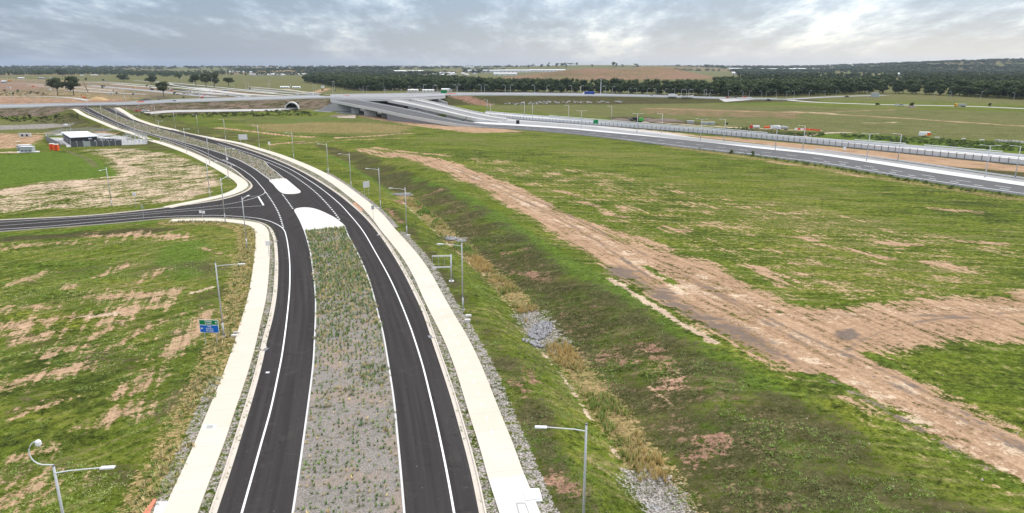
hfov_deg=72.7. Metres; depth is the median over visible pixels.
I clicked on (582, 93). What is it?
concrete barrier
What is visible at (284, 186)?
traffic island
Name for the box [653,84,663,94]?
gum tree
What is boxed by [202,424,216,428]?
pit cover
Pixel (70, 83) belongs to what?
gum tree
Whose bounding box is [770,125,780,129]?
truck
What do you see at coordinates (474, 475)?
kerb
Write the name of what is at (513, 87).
gum tree
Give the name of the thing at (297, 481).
median kerb
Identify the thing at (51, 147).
portable toilet
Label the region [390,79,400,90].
gum tree
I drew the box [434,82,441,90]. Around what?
gum tree
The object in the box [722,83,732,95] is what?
gum tree
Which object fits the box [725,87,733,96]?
gum tree
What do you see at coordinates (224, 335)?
street lamp
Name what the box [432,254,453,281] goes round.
gantry frame
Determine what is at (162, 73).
woodland
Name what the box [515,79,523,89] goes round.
gum tree
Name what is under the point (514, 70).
warehouse
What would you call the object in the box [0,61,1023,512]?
ground
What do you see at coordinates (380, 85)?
gum tree
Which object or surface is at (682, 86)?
gum tree
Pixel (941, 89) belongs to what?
gum tree
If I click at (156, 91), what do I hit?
motorway strip
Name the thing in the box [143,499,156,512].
tactile paving
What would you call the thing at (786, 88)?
gum tree
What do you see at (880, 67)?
hill forest
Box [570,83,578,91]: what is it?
gum tree
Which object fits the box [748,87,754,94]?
gum tree
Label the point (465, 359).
path marks
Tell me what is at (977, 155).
noise barrier wall
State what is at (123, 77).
gum tree
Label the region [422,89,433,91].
site shed
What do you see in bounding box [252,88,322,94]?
motorway strip
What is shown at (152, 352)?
field grass
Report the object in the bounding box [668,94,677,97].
truck
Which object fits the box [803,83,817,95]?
gum tree
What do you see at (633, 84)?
gum tree
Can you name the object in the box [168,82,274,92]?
motorway strip
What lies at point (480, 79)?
gum tree
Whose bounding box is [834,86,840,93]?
gum tree
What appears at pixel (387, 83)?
gum tree
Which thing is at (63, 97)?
motorway strip
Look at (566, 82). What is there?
gum tree
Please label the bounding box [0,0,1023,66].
sky
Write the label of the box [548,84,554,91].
gum tree
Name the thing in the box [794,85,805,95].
gum tree
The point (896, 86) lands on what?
gum tree
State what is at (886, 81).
gum tree
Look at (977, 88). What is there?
gum tree
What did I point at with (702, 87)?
gum tree
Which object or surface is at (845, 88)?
gum tree
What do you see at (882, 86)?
gum tree
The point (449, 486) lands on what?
road line
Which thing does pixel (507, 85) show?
gum tree
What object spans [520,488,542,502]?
pit cover
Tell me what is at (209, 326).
direction sign
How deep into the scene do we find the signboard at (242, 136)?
352.92 m
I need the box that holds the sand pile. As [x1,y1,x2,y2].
[89,96,107,99]
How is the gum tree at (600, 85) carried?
on the ground at (908, 371)
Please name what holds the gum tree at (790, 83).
on the ground at (908, 371)
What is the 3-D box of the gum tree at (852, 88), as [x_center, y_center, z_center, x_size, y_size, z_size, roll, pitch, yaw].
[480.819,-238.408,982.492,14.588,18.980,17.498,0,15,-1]
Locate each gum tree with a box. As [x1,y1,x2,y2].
[44,77,62,94]
[55,69,66,75]
[60,76,81,94]
[116,75,130,80]
[144,75,157,84]
[153,81,169,96]
[189,73,199,85]
[198,73,210,83]
[205,72,219,86]
[223,77,233,86]
[346,80,352,89]
[354,78,364,90]
[364,82,370,88]
[370,80,377,90]
[376,82,385,88]
[385,80,391,89]
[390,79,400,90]
[397,79,403,88]
[403,80,410,88]
[414,80,421,88]
[422,77,431,88]
[426,82,432,88]
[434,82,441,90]
[441,83,449,87]
[447,79,456,84]
[453,83,460,89]
[457,78,465,89]
[464,82,470,89]
[474,77,485,91]
[481,80,491,89]
[493,80,502,91]
[503,81,510,89]
[510,83,515,90]
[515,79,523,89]
[521,82,528,91]
[530,80,539,92]
[545,79,556,92]
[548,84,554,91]
[558,84,566,92]
[560,78,573,91]
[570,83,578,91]
[579,79,587,92]
[584,82,593,90]
[588,84,595,90]
[597,83,603,91]
[602,85,609,91]
[609,77,620,93]
[609,83,615,93]
[614,84,622,91]
[623,83,635,90]
[627,81,637,92]
[629,86,634,93]
[636,85,644,91]
[640,82,650,93]
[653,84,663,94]
[665,84,674,93]
[676,82,688,95]
[684,82,690,95]
[695,83,707,95]
[707,82,717,95]
[708,82,720,95]
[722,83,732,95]
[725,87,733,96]
[732,82,742,95]
[735,84,746,94]
[738,86,748,96]
[748,84,758,94]
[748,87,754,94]
[758,85,765,95]
[763,81,777,96]
[769,79,782,95]
[778,81,786,94]
[781,85,792,95]
[784,81,794,95]
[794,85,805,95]
[794,88,801,95]
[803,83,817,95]
[815,82,824,95]
[822,83,831,94]
[828,82,836,94]
[830,79,843,93]
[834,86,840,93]
[841,83,850,93]
[847,81,857,93]
[857,83,867,90]
[866,82,876,93]
[875,81,886,92]
[876,80,889,92]
[892,83,899,93]
[895,80,904,92]
[900,84,909,93]
[908,84,918,93]
[910,84,921,93]
[922,83,933,94]
[923,81,936,93]
[936,83,947,93]
[937,85,945,94]
[946,86,956,95]
[949,78,968,95]
[950,83,961,95]
[959,86,970,95]
[968,80,977,95]
[972,83,984,96]
[978,82,988,96]
[983,89,990,97]
[990,84,1002,97]
[991,84,1007,97]
[1003,81,1018,97]
[1005,87,1015,98]
[1009,84,1023,98]
[1012,83,1023,98]
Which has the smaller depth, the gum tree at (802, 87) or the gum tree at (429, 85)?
the gum tree at (802, 87)
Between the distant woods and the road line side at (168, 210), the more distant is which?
the distant woods
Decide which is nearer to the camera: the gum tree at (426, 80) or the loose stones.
the loose stones
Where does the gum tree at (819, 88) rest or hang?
on the ground at (908, 371)
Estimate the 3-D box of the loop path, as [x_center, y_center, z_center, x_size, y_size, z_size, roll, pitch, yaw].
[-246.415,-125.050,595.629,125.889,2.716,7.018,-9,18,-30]
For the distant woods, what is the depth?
3635.90 m
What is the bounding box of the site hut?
[871,93,879,96]
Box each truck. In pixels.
[583,91,594,93]
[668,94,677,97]
[749,125,759,128]
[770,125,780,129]
[954,103,965,106]
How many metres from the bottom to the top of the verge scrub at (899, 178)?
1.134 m
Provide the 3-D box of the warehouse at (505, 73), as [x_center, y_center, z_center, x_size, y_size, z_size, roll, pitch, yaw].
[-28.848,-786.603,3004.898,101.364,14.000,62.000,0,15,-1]
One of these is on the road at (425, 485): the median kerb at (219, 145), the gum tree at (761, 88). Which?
the median kerb at (219, 145)
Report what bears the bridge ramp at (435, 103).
on the under bridge ground at (406, 107)
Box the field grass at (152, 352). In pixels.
[0,237,246,512]
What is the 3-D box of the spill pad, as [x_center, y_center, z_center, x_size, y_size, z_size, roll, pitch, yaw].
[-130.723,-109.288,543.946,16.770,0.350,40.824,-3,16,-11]
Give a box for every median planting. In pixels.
[90,107,281,178]
[293,225,399,512]
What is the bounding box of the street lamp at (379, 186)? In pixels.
[365,167,381,207]
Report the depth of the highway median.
287.01 m
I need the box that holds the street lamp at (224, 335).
[215,262,244,336]
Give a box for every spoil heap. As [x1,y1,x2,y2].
[330,114,351,116]
[612,118,629,120]
[648,118,683,121]
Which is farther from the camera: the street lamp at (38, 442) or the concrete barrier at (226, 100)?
the concrete barrier at (226, 100)
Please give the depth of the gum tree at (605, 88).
988.37 m
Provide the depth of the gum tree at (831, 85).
954.06 m
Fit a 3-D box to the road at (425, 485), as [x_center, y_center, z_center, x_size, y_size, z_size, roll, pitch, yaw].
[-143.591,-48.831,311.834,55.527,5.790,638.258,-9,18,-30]
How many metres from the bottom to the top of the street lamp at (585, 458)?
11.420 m
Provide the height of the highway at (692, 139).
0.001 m
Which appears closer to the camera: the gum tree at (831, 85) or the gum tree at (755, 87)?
the gum tree at (755, 87)
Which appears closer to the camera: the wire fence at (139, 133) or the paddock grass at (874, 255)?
the paddock grass at (874, 255)
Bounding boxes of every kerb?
[78,108,229,166]
[93,110,269,179]
[114,108,486,512]
[115,114,281,176]
[209,230,277,512]
[292,230,315,512]
[345,227,405,512]
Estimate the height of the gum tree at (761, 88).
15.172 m
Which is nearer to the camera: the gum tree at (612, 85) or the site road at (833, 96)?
the site road at (833, 96)
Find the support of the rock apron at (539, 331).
on the ground at (908, 371)
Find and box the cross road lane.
[44,97,316,106]
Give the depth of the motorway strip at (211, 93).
1005.90 m
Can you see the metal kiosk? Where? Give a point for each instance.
(26, 148)
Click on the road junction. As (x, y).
(256, 210)
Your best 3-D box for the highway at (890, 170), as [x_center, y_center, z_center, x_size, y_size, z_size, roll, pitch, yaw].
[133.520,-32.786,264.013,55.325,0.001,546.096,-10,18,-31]
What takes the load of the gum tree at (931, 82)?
on the ground at (908, 371)
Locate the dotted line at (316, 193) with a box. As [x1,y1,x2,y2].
[270,163,339,219]
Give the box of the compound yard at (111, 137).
[51,133,146,144]
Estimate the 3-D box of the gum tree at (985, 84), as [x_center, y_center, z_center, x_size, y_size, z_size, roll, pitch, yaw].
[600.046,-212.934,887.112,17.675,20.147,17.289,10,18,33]
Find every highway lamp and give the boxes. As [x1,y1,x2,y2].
[893,133,901,161]
[984,145,1001,176]
[1010,145,1020,178]
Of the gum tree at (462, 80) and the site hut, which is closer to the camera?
the site hut
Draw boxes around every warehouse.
[468,70,498,72]
[494,73,516,74]
[499,70,529,71]
[530,69,564,71]
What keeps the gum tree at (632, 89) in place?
on the ground at (908, 371)
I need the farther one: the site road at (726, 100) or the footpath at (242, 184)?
the site road at (726, 100)
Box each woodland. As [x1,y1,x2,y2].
[0,69,187,76]
[180,69,327,74]
[307,71,479,78]
[316,73,1023,96]
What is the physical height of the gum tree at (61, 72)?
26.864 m
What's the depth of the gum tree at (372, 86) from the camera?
1110.82 m
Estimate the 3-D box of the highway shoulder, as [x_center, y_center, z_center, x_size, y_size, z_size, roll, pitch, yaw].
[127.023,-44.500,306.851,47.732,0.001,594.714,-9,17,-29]
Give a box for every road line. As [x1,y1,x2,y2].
[9,215,289,512]
[227,146,454,512]
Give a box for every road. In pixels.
[0,96,312,106]
[79,108,264,176]
[102,108,478,512]
[217,230,314,512]
[445,93,649,95]
[720,99,1023,108]
[789,95,889,98]
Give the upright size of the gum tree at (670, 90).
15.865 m
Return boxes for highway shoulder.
[506,119,1023,179]
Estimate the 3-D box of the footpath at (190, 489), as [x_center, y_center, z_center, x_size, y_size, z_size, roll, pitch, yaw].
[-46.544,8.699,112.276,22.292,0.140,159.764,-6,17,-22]
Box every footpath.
[72,109,247,207]
[116,108,523,512]
[163,218,269,512]
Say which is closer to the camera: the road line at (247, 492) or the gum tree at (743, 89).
the road line at (247, 492)
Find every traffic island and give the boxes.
[269,178,300,193]
[294,207,344,229]
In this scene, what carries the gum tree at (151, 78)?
on the ground at (908, 371)
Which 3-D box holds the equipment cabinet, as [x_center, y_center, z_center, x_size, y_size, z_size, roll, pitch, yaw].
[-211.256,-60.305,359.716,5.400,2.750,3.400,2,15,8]
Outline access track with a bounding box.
[801,132,848,136]
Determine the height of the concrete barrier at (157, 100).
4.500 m
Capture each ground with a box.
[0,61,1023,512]
[313,106,440,115]
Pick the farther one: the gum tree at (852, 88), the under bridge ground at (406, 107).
the gum tree at (852, 88)
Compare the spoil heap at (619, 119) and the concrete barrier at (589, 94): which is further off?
the concrete barrier at (589, 94)
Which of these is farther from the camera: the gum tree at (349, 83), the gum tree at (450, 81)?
the gum tree at (349, 83)
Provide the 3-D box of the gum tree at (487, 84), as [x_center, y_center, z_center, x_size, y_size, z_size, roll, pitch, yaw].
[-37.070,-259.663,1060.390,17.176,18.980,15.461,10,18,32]
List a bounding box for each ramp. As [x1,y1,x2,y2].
[58,139,70,146]
[153,501,167,512]
[331,99,502,127]
[388,99,504,121]
[411,99,508,119]
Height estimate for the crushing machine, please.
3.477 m
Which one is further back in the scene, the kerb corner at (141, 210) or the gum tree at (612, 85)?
the gum tree at (612, 85)
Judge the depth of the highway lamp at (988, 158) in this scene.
244.40 m
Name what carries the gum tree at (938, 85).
on the ground at (908, 371)
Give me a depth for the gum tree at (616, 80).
995.82 m
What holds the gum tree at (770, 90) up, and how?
on the ground at (908, 371)
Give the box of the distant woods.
[0,63,1023,74]
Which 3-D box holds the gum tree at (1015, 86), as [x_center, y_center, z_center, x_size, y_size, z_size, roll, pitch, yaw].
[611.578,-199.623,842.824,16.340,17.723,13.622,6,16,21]
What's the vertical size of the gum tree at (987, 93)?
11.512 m
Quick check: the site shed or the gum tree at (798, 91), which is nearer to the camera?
the gum tree at (798, 91)
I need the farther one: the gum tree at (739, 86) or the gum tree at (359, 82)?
the gum tree at (359, 82)
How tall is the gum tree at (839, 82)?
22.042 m
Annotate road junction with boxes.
[0,167,316,230]
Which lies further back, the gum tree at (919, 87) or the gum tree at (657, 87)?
the gum tree at (919, 87)
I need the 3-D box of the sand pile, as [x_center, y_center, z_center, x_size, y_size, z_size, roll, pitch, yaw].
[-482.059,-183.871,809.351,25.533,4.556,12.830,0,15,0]
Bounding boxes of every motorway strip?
[10,96,88,100]
[66,90,132,93]
[85,85,218,96]
[94,82,214,91]
[113,84,247,95]
[147,81,289,94]
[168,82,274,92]
[168,89,249,96]
[169,84,279,95]
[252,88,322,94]
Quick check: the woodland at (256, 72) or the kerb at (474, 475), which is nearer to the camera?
the kerb at (474, 475)
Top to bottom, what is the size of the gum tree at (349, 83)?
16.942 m
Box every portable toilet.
[49,143,53,149]
[53,144,59,150]
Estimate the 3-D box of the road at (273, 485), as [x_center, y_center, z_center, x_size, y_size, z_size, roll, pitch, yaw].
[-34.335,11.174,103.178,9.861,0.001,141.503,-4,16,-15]
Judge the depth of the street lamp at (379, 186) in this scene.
191.88 m
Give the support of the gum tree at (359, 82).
on the ground at (908, 371)
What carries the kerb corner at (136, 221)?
on the ground at (908, 371)
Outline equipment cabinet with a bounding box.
[97,137,108,140]
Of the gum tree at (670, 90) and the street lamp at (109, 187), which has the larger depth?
the gum tree at (670, 90)
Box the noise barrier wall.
[485,111,1023,165]
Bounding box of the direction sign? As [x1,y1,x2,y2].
[199,320,218,343]
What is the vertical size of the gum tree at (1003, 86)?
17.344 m
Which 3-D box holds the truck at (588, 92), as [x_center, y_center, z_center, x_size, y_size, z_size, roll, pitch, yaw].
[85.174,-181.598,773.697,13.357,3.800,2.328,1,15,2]
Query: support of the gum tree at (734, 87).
on the ground at (908, 371)
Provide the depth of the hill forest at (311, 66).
5744.87 m
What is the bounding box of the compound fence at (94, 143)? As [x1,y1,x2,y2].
[45,136,121,147]
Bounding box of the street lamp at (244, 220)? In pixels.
[241,195,249,246]
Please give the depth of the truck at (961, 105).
674.97 m
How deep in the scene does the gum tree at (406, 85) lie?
1123.69 m
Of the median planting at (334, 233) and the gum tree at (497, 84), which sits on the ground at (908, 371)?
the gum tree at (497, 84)
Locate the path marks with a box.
[413,260,492,434]
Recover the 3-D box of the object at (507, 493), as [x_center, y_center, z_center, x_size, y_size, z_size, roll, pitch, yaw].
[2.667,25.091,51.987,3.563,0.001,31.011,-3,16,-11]
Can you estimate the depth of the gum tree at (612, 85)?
991.31 m
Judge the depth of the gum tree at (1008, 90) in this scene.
840.23 m
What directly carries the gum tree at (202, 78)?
on the ground at (908, 371)
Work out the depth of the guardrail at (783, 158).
285.09 m
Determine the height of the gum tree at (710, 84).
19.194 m
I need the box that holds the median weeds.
[306,226,395,431]
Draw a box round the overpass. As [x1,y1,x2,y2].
[319,93,447,110]
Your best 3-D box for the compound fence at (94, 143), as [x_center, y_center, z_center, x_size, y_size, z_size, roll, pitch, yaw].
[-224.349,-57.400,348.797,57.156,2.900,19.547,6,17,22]
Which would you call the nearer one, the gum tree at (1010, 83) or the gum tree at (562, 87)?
the gum tree at (1010, 83)
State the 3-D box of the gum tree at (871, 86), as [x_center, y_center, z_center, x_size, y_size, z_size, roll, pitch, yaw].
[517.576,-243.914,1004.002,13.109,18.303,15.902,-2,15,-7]
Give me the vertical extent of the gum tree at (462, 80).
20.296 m
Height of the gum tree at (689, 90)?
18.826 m
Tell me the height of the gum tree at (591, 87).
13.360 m
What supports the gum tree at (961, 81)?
on the ground at (908, 371)
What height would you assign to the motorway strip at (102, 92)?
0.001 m
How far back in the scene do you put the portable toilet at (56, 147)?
325.57 m
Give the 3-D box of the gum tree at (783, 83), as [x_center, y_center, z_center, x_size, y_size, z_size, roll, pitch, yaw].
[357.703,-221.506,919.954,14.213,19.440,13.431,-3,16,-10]
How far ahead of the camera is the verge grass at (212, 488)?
91.95 m
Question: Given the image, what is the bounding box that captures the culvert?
[285,102,298,108]
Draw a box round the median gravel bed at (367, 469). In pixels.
[294,228,402,512]
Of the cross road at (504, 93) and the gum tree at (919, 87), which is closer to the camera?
the cross road at (504, 93)
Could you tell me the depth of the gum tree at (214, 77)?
1328.83 m
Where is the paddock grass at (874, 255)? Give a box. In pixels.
[679,218,1023,307]
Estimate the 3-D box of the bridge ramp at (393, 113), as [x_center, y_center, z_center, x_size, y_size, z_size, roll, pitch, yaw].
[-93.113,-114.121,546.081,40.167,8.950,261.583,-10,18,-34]
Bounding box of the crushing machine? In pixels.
[627,117,643,121]
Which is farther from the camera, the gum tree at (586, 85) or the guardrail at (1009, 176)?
the gum tree at (586, 85)
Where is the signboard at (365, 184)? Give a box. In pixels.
[363,181,369,194]
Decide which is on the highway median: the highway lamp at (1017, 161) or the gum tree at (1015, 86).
the highway lamp at (1017, 161)
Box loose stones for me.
[464,284,1022,486]
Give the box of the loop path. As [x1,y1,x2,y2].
[144,107,297,113]
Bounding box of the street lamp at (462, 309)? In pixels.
[437,242,464,310]
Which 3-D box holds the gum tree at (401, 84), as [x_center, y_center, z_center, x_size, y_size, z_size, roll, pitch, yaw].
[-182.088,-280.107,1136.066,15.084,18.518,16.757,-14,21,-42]
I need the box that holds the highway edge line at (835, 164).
[620,138,1017,192]
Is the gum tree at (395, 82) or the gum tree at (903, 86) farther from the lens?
the gum tree at (395, 82)
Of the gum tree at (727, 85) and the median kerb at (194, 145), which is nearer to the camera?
the median kerb at (194, 145)
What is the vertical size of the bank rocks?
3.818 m
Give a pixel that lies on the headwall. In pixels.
(24, 134)
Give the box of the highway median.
[475,122,1023,185]
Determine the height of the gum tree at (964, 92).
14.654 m
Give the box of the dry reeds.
[403,198,674,512]
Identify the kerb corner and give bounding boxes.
[0,167,251,219]
[0,217,271,231]
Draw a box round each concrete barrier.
[0,95,319,104]
[0,96,329,106]
[0,106,43,107]
[116,97,341,105]
[434,92,776,98]
[446,94,771,98]
[451,95,789,99]
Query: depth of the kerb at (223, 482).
80.73 m
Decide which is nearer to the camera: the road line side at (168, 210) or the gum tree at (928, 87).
the road line side at (168, 210)
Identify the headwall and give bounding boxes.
[18,133,30,136]
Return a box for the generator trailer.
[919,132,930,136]
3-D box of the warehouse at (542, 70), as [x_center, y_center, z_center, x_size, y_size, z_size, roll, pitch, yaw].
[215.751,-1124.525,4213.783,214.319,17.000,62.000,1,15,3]
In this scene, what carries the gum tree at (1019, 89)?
on the ground at (908, 371)
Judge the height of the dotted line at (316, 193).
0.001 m
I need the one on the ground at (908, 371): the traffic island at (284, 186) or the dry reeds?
the dry reeds
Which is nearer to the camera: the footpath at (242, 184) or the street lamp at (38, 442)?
the street lamp at (38, 442)
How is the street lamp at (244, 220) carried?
on the ground at (908, 371)
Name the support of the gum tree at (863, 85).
on the ground at (908, 371)
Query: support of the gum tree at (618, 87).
on the ground at (908, 371)
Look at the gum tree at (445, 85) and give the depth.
1105.35 m
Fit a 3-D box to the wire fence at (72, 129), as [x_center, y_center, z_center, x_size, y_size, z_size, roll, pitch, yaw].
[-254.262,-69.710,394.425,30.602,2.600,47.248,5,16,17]
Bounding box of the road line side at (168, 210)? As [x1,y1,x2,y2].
[12,162,264,221]
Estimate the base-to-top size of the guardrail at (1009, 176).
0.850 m
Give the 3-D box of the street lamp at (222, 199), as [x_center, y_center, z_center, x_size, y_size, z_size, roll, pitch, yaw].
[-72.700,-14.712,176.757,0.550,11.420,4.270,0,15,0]
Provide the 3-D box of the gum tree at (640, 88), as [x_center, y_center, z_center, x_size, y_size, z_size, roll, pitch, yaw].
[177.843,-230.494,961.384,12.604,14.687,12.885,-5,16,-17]
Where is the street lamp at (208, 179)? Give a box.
[205,159,216,196]
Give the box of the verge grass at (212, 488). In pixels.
[173,152,492,505]
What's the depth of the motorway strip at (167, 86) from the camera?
1291.82 m
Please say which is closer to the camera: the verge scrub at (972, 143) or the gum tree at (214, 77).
the verge scrub at (972, 143)
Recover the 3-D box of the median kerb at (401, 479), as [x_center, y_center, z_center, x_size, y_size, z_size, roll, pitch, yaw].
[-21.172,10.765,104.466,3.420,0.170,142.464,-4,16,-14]
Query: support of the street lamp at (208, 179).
on the ground at (908, 371)
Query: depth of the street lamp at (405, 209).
161.09 m
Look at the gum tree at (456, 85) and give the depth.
1083.38 m
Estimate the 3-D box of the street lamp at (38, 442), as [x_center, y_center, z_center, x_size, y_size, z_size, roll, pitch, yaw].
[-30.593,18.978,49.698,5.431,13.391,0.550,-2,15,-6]
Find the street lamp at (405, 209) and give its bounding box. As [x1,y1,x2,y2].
[390,188,406,234]
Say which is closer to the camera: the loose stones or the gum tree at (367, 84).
the loose stones
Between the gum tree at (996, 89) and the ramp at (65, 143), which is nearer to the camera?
the ramp at (65, 143)
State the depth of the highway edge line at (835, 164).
271.75 m
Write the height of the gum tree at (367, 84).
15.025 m
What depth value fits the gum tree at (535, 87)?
1031.12 m
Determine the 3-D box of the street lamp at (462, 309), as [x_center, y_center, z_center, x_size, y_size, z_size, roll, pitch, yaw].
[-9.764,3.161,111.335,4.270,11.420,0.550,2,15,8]
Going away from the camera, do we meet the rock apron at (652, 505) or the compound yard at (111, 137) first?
the rock apron at (652, 505)
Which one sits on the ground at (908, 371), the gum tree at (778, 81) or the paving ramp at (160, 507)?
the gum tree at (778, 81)
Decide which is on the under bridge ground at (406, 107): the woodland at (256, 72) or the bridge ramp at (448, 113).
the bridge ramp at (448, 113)
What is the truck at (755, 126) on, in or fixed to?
on the ground at (908, 371)
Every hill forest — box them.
[0,58,1023,69]
[727,58,1023,71]
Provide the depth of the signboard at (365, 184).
210.62 m
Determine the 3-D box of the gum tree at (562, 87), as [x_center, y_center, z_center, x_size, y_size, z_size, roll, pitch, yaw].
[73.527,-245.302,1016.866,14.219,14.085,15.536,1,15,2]
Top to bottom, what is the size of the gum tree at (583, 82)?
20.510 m
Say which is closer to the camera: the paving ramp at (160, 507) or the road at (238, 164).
the paving ramp at (160, 507)
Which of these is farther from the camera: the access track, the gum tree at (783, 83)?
the gum tree at (783, 83)
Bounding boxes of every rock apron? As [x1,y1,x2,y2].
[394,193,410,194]
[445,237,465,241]
[522,321,552,346]
[631,485,680,512]
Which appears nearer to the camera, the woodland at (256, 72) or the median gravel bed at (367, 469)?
the median gravel bed at (367, 469)
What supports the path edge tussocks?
on the ground at (908, 371)
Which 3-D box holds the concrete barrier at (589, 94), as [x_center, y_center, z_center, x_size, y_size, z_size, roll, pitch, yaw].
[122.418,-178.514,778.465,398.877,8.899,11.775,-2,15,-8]
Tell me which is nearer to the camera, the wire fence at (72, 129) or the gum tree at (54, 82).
the wire fence at (72, 129)
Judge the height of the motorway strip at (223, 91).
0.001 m
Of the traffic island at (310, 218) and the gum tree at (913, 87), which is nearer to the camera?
the traffic island at (310, 218)
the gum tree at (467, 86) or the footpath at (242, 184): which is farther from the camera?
the gum tree at (467, 86)
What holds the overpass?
on the ground at (908, 371)
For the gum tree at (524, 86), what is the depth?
1035.46 m
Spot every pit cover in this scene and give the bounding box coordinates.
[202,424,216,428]
[516,502,528,512]
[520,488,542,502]
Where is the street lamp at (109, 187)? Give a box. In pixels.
[99,168,112,206]
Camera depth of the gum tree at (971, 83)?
906.91 m
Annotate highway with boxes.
[480,125,1023,195]
[490,120,1023,181]
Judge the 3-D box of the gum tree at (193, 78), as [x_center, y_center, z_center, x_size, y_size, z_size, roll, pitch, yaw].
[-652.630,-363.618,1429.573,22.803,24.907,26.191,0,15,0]
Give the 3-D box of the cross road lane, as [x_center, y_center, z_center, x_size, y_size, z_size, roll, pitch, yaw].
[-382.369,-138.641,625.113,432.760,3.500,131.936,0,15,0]
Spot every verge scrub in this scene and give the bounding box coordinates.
[0,91,315,122]
[699,147,1013,196]
[711,127,1023,150]
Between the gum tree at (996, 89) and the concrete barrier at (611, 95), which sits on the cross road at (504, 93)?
the concrete barrier at (611, 95)
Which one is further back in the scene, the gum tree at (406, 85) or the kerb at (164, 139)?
the gum tree at (406, 85)
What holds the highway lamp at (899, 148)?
on the highway shoulder
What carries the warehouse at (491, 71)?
on the ground at (908, 371)
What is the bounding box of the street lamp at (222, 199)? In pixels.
[220,176,226,221]
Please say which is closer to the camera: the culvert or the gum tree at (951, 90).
the culvert
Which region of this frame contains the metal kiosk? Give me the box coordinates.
[19,146,36,151]
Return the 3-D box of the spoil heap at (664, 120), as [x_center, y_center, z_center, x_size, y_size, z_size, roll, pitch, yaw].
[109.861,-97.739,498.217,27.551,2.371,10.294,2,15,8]
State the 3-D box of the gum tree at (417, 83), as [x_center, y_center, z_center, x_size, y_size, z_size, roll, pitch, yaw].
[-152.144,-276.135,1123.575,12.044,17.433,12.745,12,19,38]
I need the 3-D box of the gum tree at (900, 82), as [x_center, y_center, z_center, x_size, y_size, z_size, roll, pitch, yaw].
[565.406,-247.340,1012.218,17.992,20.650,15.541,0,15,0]
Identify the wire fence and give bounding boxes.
[45,128,114,135]
[118,129,146,144]
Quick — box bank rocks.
[504,101,621,104]
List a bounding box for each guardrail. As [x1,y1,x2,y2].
[476,126,1023,195]
[815,148,1023,178]
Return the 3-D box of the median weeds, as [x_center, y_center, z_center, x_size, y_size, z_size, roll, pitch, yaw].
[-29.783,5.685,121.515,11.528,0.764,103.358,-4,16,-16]
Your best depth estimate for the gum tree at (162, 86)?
885.31 m
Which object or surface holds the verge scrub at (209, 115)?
on the ground at (908, 371)
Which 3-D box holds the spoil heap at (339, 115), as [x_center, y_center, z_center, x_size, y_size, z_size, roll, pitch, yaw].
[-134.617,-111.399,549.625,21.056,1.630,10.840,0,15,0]
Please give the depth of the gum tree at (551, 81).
1036.44 m
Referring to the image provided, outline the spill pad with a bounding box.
[337,115,355,118]
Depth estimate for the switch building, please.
350.73 m
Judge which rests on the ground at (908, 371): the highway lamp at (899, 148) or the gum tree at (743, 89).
the gum tree at (743, 89)
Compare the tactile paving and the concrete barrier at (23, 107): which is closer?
the tactile paving
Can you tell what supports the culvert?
on the ground at (908, 371)
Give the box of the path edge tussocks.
[125,219,256,512]
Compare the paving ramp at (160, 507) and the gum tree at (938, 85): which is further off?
the gum tree at (938, 85)
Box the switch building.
[61,124,97,143]
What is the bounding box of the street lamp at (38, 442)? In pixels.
[28,439,115,512]
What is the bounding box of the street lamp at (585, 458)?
[535,423,587,512]
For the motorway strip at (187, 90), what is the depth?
1086.02 m
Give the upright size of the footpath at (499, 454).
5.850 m
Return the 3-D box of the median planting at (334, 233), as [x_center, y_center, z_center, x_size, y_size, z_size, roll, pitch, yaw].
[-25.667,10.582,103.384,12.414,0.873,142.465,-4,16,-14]
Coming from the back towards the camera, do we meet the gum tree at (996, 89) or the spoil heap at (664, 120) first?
the gum tree at (996, 89)
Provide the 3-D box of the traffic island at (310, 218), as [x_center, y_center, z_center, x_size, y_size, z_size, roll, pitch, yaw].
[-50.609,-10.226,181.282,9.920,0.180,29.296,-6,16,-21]
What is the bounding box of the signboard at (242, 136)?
[238,134,246,140]
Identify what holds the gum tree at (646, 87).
on the ground at (908, 371)
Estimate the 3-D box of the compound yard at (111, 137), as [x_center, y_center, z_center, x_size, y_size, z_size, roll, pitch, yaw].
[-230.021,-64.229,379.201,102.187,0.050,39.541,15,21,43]
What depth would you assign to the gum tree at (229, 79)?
1302.62 m
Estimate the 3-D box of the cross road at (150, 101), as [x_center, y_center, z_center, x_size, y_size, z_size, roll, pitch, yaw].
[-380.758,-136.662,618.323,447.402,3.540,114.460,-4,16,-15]
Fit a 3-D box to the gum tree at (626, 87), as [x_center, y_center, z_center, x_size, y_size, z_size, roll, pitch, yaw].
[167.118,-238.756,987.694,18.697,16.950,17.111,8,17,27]

